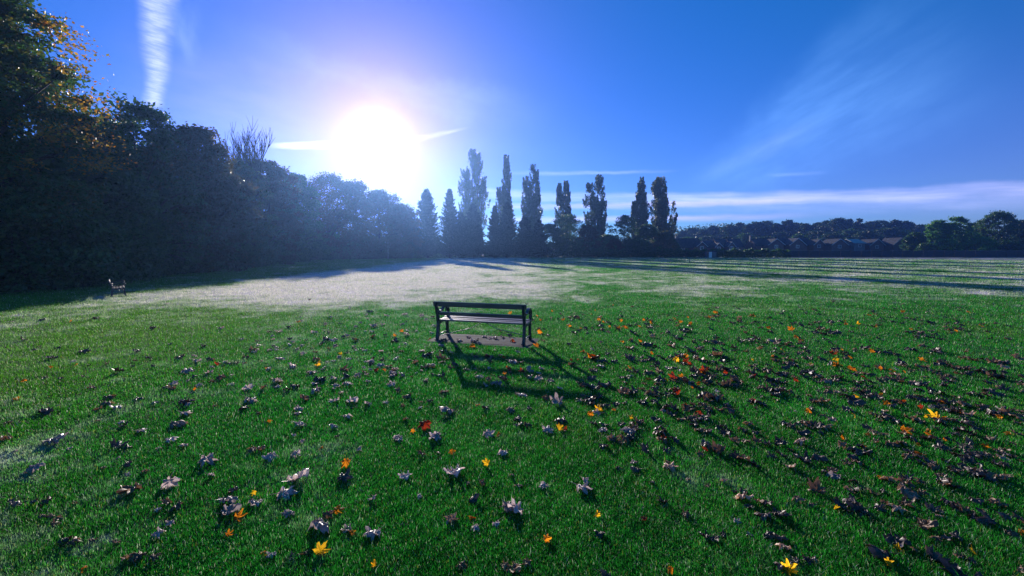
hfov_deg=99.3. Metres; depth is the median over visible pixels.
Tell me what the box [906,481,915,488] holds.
fallen leaf
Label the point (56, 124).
woodland tree
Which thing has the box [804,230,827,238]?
tree
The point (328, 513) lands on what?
fallen leaf
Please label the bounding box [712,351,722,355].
fallen leaf
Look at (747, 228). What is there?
tree
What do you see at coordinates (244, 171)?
woodland tree
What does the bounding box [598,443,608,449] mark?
fallen leaf
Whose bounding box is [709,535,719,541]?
fallen leaf
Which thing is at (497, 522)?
fallen leaf
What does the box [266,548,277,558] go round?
fallen leaf
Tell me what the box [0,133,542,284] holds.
thicket
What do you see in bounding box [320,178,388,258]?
woodland tree
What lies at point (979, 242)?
bush
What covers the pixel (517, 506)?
fallen leaf
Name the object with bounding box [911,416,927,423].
fallen leaf
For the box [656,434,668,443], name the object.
fallen leaf
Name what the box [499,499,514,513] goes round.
fallen leaf
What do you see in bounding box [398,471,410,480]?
fallen leaf
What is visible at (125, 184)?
woodland tree
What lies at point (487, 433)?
fallen leaf
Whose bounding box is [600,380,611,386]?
fallen leaf
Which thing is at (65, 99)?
woodland tree
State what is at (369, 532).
fallen leaf
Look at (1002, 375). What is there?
fallen leaf
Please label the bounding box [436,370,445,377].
fallen leaf
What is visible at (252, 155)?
bare tree
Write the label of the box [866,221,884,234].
tree
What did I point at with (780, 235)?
tree
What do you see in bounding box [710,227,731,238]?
tree
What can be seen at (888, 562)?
fallen leaf
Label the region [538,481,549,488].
fallen leaf
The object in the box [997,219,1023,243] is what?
broadleaf tree
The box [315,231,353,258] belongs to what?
bush
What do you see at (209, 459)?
fallen leaf
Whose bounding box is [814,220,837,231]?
tree
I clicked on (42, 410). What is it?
fallen leaf
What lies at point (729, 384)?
fallen leaf
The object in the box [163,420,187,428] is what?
fallen leaf
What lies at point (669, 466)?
fallen leaf
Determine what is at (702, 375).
fallen leaf
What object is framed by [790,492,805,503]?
fallen leaf
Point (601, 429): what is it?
fallen leaf
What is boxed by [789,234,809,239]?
tree
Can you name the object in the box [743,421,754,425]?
fallen leaf
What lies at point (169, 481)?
fallen leaf
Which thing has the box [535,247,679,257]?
hedge
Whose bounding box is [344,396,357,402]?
fallen leaf
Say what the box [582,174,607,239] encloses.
poplar tree
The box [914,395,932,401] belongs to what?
fallen leaf
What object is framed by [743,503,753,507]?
fallen leaf
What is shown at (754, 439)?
fallen leaf
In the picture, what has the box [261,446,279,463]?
fallen leaf
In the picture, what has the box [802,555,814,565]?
fallen leaf
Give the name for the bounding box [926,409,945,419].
fallen leaf
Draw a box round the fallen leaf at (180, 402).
[177,399,189,404]
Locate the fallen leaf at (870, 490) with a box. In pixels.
[867,488,878,494]
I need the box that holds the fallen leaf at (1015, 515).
[1011,511,1023,522]
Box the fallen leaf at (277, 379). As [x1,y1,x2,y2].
[271,377,282,381]
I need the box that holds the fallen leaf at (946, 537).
[941,535,954,541]
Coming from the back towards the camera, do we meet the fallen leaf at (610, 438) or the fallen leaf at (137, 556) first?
the fallen leaf at (610, 438)
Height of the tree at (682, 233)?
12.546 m
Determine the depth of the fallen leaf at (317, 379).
6.32 m
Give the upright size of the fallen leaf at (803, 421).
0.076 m
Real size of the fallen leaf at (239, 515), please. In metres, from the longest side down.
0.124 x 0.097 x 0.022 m
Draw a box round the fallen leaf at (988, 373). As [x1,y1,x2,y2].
[986,371,1000,377]
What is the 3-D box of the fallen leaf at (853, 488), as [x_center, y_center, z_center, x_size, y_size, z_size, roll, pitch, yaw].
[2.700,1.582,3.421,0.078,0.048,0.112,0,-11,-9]
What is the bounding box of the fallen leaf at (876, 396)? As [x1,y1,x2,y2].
[869,391,884,400]
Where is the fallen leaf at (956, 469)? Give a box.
[948,465,962,473]
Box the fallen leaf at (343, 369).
[340,365,352,370]
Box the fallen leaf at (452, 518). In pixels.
[444,511,458,524]
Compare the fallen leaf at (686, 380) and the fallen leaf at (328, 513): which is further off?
the fallen leaf at (686, 380)
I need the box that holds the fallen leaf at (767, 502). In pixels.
[760,499,773,504]
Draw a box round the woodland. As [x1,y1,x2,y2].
[619,222,962,241]
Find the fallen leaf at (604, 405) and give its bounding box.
[600,403,610,409]
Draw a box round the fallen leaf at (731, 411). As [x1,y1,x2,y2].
[725,407,734,413]
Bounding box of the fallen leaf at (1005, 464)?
[995,459,1010,467]
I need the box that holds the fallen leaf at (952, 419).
[941,417,958,421]
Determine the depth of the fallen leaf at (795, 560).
2.64 m
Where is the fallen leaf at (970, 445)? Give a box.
[960,441,975,448]
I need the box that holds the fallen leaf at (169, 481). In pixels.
[160,470,180,489]
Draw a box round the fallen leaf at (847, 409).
[842,405,853,412]
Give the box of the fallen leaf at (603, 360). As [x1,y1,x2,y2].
[596,356,608,363]
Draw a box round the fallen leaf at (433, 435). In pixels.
[429,431,440,440]
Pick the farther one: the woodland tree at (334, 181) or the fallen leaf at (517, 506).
the woodland tree at (334, 181)
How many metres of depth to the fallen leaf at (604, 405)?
5.26 m
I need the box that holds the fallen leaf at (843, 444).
[834,439,846,449]
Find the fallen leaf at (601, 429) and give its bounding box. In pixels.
[597,427,606,431]
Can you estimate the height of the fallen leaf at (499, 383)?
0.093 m
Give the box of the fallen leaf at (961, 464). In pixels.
[957,461,968,470]
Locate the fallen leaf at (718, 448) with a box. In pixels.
[711,440,727,454]
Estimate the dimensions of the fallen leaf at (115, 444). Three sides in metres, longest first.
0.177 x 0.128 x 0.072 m
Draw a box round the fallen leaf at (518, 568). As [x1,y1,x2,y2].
[506,562,520,573]
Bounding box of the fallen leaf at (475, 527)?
[470,523,480,530]
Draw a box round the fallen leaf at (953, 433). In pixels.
[943,428,959,437]
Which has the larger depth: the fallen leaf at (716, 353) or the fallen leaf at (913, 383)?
the fallen leaf at (716, 353)
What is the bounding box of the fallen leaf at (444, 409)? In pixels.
[439,406,456,413]
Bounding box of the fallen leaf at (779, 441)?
[771,435,787,445]
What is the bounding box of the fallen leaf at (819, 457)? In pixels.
[811,452,827,460]
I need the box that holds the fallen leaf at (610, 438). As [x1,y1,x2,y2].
[605,432,618,442]
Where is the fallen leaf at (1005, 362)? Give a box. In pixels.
[996,359,1011,363]
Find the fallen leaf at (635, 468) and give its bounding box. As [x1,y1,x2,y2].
[630,466,641,471]
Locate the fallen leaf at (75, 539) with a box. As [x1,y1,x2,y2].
[63,536,80,545]
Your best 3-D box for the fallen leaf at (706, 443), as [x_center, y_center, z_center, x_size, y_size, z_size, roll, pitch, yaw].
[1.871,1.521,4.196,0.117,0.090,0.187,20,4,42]
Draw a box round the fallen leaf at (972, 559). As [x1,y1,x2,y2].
[965,554,977,564]
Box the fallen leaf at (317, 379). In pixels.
[311,374,326,381]
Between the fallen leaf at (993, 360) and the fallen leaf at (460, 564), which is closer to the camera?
the fallen leaf at (460, 564)
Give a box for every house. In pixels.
[675,234,707,252]
[700,241,723,249]
[712,239,735,249]
[726,239,744,250]
[744,235,784,254]
[774,238,806,250]
[799,238,824,250]
[823,239,850,250]
[845,239,865,250]
[862,239,885,254]
[882,237,907,251]
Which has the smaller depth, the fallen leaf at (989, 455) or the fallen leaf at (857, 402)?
the fallen leaf at (989, 455)
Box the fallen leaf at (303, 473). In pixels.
[281,468,309,482]
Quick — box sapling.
[380,234,394,258]
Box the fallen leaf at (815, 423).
[809,418,824,428]
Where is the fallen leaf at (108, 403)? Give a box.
[100,401,115,405]
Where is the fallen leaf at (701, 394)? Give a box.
[698,391,709,397]
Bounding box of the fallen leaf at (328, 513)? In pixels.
[322,510,333,519]
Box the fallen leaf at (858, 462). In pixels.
[851,458,864,465]
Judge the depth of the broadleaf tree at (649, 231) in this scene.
131.29 m
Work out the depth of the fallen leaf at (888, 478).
3.57 m
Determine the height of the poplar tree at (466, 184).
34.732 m
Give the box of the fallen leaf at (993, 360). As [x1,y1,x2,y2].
[986,356,1001,362]
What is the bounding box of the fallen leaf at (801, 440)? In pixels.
[793,437,805,445]
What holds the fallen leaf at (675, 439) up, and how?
on the ground at (414, 462)
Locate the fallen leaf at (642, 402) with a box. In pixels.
[636,397,647,406]
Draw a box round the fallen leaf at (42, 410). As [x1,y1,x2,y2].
[34,408,52,412]
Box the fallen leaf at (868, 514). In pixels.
[857,506,872,516]
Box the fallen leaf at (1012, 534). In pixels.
[1002,527,1020,538]
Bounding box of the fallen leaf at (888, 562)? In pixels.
[884,557,894,567]
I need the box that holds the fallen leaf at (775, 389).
[766,385,784,391]
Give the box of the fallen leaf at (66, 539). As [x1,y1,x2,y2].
[57,535,72,543]
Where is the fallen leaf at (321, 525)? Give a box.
[305,510,328,533]
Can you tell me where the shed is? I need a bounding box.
[705,251,716,257]
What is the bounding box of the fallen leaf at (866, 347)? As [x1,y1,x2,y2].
[858,345,870,349]
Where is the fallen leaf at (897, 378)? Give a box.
[891,375,905,382]
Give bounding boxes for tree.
[0,0,136,290]
[1,23,99,183]
[3,47,131,162]
[18,113,141,148]
[38,124,167,277]
[79,91,218,272]
[132,129,226,272]
[143,121,270,271]
[203,157,281,267]
[221,116,274,266]
[255,157,307,264]
[263,198,340,257]
[275,172,332,261]
[300,171,366,259]
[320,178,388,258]
[348,188,414,258]
[374,202,428,258]
[402,217,424,257]
[413,187,446,257]
[435,188,459,257]
[447,212,474,257]
[456,148,490,232]
[464,203,489,257]
[484,205,502,257]
[493,201,522,257]
[495,154,512,225]
[514,216,541,257]
[520,164,543,234]
[531,219,553,257]
[543,223,562,256]
[547,214,589,253]
[554,180,571,244]
[574,224,605,256]
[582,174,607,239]
[606,214,642,245]
[630,176,649,238]
[635,223,662,254]
[648,176,677,256]
[649,231,677,256]
[675,230,694,237]
[685,227,698,236]
[695,229,710,236]
[697,234,718,240]
[707,226,716,238]
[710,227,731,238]
[716,224,743,239]
[735,222,744,229]
[735,233,754,248]
[741,224,757,236]
[743,236,776,247]
[748,221,772,236]
[764,220,775,233]
[768,223,783,235]
[770,232,791,238]
[781,219,798,236]
[787,222,801,235]
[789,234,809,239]
[795,223,813,234]
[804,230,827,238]
[812,222,819,229]
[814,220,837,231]
[817,231,847,240]
[824,217,852,237]
[842,228,858,238]
[851,218,869,230]
[852,230,883,239]
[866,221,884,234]
[870,227,905,238]
[874,220,889,227]
[886,219,903,237]
[891,229,913,248]
[898,232,927,250]
[902,220,918,231]
[910,224,933,233]
[923,219,955,250]
[933,215,986,247]
[959,222,991,241]
[970,210,1023,250]
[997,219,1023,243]
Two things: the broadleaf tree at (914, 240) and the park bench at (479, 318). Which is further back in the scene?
the broadleaf tree at (914, 240)
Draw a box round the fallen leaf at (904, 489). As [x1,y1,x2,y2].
[891,479,922,499]
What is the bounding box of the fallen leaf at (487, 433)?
[482,428,495,438]
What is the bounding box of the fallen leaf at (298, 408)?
[294,405,303,411]
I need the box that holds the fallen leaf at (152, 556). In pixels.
[148,553,161,563]
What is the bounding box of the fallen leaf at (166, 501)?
[159,497,171,504]
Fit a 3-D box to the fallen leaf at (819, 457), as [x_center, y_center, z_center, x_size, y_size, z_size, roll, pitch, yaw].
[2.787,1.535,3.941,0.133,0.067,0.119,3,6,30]
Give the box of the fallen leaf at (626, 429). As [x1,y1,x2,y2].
[620,426,640,433]
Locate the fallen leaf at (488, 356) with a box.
[484,354,496,358]
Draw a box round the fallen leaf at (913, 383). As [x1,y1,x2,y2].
[908,381,922,385]
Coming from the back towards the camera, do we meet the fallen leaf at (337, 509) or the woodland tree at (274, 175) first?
the woodland tree at (274, 175)
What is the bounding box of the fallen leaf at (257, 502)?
[250,498,264,505]
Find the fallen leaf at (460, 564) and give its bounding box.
[456,560,466,570]
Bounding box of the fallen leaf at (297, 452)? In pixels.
[289,447,300,458]
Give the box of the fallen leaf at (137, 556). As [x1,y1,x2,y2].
[128,551,145,561]
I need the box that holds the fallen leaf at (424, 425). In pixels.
[417,419,432,430]
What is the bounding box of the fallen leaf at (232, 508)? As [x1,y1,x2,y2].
[218,502,241,515]
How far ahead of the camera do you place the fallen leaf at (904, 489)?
3.36 m
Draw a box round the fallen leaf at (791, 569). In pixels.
[781,558,797,574]
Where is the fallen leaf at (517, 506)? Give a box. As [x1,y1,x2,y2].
[507,498,522,514]
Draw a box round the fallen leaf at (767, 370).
[761,367,775,373]
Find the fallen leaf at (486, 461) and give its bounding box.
[482,458,489,465]
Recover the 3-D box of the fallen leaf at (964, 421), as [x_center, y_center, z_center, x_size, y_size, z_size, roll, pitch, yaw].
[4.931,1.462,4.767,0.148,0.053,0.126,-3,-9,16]
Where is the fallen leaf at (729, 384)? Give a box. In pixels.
[721,379,734,386]
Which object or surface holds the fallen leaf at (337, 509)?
on the ground at (414, 462)
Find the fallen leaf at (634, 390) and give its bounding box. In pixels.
[630,385,640,393]
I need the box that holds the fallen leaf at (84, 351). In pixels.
[78,346,90,353]
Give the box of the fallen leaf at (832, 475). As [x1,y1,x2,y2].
[826,470,846,479]
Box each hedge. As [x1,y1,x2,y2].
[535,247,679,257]
[675,248,719,257]
[715,248,790,257]
[788,250,1023,257]
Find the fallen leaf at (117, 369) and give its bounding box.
[112,367,123,371]
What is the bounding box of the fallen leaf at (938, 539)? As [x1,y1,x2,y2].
[929,535,942,542]
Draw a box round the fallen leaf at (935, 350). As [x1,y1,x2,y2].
[925,347,942,352]
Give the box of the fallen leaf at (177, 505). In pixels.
[168,501,182,512]
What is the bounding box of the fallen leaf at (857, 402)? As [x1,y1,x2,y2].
[845,398,866,406]
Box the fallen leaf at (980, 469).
[975,464,986,471]
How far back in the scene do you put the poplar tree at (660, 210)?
146.25 m
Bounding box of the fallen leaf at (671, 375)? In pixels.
[667,371,677,379]
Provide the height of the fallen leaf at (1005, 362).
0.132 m
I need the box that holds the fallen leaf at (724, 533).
[719,530,728,538]
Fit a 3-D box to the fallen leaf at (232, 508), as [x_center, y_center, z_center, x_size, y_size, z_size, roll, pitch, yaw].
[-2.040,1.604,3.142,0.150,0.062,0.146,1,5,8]
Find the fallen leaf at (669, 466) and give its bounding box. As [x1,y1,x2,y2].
[662,461,677,472]
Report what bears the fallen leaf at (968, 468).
on the ground at (414, 462)
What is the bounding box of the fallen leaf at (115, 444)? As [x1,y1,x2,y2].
[110,438,128,449]
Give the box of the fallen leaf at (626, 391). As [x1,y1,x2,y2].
[617,387,630,394]
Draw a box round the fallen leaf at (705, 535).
[698,529,710,538]
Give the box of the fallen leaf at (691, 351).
[687,348,696,353]
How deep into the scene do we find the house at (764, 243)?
166.32 m
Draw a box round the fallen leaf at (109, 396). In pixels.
[100,394,116,400]
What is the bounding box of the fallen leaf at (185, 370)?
[180,367,194,373]
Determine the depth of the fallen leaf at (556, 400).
5.41 m
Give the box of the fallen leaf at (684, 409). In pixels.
[681,405,691,411]
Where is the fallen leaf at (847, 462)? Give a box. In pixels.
[841,457,851,465]
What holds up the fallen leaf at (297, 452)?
on the ground at (414, 462)
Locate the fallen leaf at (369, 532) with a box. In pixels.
[362,523,385,542]
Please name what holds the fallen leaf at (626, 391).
on the ground at (414, 462)
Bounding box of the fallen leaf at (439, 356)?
[435,352,445,359]
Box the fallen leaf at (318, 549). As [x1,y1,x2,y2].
[312,540,329,555]
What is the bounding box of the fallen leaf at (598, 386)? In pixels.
[587,380,601,389]
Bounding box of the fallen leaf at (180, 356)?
[174,354,184,359]
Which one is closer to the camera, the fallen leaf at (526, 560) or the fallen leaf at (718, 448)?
the fallen leaf at (526, 560)
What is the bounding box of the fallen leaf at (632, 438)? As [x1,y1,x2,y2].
[626,432,636,440]
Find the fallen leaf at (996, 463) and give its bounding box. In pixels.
[987,459,1005,466]
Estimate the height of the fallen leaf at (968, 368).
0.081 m
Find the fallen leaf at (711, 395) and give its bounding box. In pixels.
[708,393,719,401]
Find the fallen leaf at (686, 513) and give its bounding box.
[681,509,690,519]
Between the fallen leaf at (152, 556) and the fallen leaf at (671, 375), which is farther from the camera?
the fallen leaf at (671, 375)
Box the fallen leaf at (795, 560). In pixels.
[785,554,802,564]
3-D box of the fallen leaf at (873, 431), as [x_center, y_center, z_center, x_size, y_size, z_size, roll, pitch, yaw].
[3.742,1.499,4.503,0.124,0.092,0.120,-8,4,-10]
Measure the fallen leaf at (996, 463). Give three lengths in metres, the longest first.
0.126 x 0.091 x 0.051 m
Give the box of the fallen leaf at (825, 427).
[816,425,830,431]
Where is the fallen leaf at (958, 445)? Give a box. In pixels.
[952,442,969,448]
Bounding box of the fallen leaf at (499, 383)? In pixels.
[490,380,502,385]
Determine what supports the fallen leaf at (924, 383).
on the ground at (414, 462)
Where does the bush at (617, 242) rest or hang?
on the ground at (414, 462)
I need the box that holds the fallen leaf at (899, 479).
[895,476,907,482]
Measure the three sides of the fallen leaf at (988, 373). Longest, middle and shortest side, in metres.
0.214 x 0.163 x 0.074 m
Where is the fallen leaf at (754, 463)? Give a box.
[746,458,761,467]
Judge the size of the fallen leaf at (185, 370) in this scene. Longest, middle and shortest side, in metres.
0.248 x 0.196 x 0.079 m
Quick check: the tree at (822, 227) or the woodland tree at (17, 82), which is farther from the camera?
the tree at (822, 227)
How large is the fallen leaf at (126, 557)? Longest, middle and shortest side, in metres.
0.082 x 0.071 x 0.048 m
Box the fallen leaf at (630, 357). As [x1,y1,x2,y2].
[625,353,635,360]
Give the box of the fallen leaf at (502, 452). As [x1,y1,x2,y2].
[497,449,507,455]
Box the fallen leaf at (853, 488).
[850,486,861,490]
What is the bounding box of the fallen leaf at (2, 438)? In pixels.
[0,435,12,440]
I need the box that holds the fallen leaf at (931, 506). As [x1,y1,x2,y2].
[925,501,940,512]
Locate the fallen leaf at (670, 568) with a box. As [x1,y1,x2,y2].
[667,563,672,573]
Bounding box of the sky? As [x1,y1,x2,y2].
[6,0,1023,244]
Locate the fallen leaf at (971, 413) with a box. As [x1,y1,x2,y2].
[960,410,976,415]
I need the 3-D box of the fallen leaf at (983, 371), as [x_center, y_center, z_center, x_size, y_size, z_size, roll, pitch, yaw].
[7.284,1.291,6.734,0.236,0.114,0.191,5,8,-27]
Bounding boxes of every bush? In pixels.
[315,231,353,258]
[560,236,594,256]
[594,234,619,256]
[606,238,624,256]
[622,238,653,257]
[914,243,938,253]
[934,238,963,255]
[960,236,1000,256]
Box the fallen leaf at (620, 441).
[617,437,625,443]
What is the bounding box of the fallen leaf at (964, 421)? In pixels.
[956,419,969,423]
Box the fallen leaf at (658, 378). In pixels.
[654,375,665,382]
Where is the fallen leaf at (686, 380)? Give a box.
[682,377,695,384]
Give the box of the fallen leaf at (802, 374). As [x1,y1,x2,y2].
[799,369,809,378]
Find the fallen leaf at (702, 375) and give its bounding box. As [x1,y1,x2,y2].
[696,371,709,378]
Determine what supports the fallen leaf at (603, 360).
on the ground at (414, 462)
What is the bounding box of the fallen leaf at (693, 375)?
[689,371,698,377]
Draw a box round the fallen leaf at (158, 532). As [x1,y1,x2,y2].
[151,526,165,538]
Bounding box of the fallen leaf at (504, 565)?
[500,558,508,570]
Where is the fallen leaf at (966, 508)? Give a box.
[954,501,971,512]
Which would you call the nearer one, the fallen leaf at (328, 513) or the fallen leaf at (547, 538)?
the fallen leaf at (547, 538)
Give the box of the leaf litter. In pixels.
[3,291,1023,575]
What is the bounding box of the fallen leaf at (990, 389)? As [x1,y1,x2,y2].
[981,388,995,392]
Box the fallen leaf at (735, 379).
[730,376,742,383]
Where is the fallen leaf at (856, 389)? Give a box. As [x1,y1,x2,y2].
[851,387,863,393]
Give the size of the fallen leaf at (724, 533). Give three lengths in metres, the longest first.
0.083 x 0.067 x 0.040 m
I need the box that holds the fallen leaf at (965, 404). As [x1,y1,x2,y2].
[956,398,971,407]
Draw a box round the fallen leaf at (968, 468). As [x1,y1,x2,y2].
[957,466,976,470]
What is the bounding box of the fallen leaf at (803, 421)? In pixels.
[799,419,812,425]
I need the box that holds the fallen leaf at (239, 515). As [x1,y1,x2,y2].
[229,508,247,521]
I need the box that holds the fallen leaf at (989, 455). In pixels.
[983,450,993,458]
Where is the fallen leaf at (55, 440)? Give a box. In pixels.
[42,432,68,444]
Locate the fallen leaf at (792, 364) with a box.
[788,361,798,367]
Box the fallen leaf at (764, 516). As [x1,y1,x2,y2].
[754,511,775,521]
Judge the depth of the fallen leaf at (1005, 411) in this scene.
5.04 m
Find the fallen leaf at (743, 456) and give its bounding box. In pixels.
[736,454,749,459]
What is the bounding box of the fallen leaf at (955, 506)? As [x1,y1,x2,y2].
[950,501,964,512]
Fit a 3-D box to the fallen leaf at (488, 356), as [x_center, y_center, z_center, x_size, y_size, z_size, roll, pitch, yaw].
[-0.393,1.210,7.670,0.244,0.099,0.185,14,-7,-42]
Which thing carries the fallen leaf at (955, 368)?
on the ground at (414, 462)
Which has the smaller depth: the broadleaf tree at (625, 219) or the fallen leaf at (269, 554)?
the fallen leaf at (269, 554)
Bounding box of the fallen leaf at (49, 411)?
[43,406,53,414]
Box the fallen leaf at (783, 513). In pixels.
[770,506,791,516]
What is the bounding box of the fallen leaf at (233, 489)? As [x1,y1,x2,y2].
[228,486,237,493]
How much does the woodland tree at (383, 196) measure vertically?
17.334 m
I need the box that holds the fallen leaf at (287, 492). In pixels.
[269,485,299,501]
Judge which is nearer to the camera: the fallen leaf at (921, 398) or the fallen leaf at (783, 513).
the fallen leaf at (783, 513)
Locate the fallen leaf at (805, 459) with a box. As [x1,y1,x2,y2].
[792,450,816,463]
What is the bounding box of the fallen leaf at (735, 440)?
[729,436,741,444]
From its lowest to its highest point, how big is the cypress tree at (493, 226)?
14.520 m
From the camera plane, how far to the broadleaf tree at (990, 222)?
145.23 m
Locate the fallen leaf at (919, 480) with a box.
[914,477,924,483]
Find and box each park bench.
[108,278,126,295]
[433,301,531,344]
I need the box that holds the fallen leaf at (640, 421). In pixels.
[635,417,643,424]
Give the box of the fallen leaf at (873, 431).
[868,427,878,434]
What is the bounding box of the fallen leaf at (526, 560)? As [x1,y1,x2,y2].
[522,558,531,568]
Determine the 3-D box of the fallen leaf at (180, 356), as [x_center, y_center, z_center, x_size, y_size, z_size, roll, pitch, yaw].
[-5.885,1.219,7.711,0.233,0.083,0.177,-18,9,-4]
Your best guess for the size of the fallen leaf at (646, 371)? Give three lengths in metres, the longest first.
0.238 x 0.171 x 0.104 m
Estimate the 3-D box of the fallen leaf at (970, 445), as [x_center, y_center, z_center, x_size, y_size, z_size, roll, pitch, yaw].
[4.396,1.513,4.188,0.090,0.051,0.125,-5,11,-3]
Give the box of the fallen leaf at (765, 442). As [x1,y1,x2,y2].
[759,439,771,444]
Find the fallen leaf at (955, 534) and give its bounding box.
[948,530,962,543]
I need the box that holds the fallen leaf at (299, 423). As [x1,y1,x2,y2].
[293,421,306,426]
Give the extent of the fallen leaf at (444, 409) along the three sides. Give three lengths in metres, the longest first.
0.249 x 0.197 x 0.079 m
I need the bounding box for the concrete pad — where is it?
[426,333,538,348]
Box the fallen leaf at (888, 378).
[880,376,893,380]
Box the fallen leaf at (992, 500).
[986,497,1008,507]
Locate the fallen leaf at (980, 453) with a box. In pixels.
[971,450,988,457]
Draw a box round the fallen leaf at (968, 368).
[955,365,974,370]
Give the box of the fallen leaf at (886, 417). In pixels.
[875,413,892,420]
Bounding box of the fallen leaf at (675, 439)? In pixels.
[668,436,679,443]
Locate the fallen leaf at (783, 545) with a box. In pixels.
[775,543,792,551]
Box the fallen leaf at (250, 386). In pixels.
[242,383,253,390]
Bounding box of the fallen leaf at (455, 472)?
[443,464,464,477]
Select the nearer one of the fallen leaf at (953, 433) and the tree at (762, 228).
the fallen leaf at (953, 433)
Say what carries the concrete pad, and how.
on the ground at (414, 462)
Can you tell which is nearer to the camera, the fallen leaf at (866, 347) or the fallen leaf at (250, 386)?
the fallen leaf at (250, 386)
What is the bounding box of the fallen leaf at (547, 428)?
[542,425,553,432]
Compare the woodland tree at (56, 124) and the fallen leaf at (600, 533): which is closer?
the fallen leaf at (600, 533)
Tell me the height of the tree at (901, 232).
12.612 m
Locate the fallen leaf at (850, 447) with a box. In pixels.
[847,446,857,453]
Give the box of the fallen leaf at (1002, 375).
[988,370,1010,378]
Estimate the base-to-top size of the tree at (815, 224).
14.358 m
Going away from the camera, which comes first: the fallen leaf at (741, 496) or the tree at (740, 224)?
the fallen leaf at (741, 496)
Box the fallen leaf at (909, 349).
[904,346,917,351]
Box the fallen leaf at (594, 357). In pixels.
[589,353,600,359]
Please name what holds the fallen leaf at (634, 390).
on the ground at (414, 462)
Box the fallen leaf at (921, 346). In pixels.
[916,343,929,348]
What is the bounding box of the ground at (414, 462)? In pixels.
[0,234,1023,575]
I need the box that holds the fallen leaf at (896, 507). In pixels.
[887,504,907,514]
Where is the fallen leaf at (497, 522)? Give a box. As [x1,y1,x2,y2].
[492,518,500,527]
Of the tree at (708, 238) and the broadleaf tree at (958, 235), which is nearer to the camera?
the broadleaf tree at (958, 235)
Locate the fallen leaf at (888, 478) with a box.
[879,475,895,480]
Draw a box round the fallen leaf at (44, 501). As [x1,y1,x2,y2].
[38,495,53,504]
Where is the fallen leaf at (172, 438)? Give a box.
[165,436,178,441]
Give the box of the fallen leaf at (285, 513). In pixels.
[281,509,295,517]
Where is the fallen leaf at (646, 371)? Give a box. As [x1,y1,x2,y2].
[640,369,655,374]
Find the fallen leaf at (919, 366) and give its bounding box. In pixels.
[912,362,927,369]
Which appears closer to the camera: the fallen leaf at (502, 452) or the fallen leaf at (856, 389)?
the fallen leaf at (502, 452)
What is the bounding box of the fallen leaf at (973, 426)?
[967,423,986,430]
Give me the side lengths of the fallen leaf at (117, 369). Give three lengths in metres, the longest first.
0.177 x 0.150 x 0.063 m
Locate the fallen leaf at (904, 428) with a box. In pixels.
[898,425,911,434]
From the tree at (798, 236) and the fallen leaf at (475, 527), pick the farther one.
the tree at (798, 236)
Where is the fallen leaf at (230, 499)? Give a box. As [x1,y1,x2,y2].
[218,495,237,502]
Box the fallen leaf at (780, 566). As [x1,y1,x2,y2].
[773,562,787,569]
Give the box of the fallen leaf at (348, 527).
[340,523,353,532]
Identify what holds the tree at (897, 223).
on the ground at (414, 462)
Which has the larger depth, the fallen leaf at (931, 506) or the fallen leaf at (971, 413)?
the fallen leaf at (971, 413)
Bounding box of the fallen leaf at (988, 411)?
[985,408,997,415]
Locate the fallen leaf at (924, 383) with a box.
[917,380,929,385]
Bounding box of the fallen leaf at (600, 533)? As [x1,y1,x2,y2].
[594,530,604,537]
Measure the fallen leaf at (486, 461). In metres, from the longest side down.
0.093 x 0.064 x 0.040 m
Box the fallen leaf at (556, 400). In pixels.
[550,392,562,404]
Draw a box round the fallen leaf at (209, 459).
[197,453,218,468]
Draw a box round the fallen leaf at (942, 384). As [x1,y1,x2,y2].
[934,382,949,386]
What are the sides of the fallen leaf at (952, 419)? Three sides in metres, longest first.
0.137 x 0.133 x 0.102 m
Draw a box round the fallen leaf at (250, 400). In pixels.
[241,394,258,404]
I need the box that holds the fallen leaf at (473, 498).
[465,493,479,503]
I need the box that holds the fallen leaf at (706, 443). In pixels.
[700,438,711,449]
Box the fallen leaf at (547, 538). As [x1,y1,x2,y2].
[544,533,551,542]
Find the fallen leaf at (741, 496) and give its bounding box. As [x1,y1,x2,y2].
[732,492,753,500]
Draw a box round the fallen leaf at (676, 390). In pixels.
[671,387,680,394]
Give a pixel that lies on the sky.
(748, 111)
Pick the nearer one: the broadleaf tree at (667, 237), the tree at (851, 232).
the broadleaf tree at (667, 237)
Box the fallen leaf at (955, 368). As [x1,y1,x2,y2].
[951,364,961,370]
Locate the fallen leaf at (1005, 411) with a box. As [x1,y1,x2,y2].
[997,406,1014,415]
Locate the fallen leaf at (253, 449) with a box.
[247,446,257,452]
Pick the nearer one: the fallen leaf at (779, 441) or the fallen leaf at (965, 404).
the fallen leaf at (779, 441)
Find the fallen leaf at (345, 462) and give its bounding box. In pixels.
[341,457,350,468]
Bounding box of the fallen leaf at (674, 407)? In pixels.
[668,402,678,410]
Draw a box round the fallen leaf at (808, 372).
[803,370,814,373]
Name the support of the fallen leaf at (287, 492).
on the ground at (414, 462)
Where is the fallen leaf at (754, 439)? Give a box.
[751,434,761,443]
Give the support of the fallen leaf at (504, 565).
on the ground at (414, 462)
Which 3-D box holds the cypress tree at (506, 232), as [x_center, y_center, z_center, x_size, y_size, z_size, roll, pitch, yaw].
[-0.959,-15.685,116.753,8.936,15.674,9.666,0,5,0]
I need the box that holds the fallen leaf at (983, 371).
[974,368,987,373]
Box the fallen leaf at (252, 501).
[247,498,256,505]
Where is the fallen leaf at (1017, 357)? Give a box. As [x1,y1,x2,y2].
[1012,354,1023,360]
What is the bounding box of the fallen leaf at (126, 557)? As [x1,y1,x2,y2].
[120,553,132,560]
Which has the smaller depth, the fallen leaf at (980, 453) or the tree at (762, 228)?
the fallen leaf at (980, 453)
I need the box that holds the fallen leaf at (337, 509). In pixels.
[334,505,343,514]

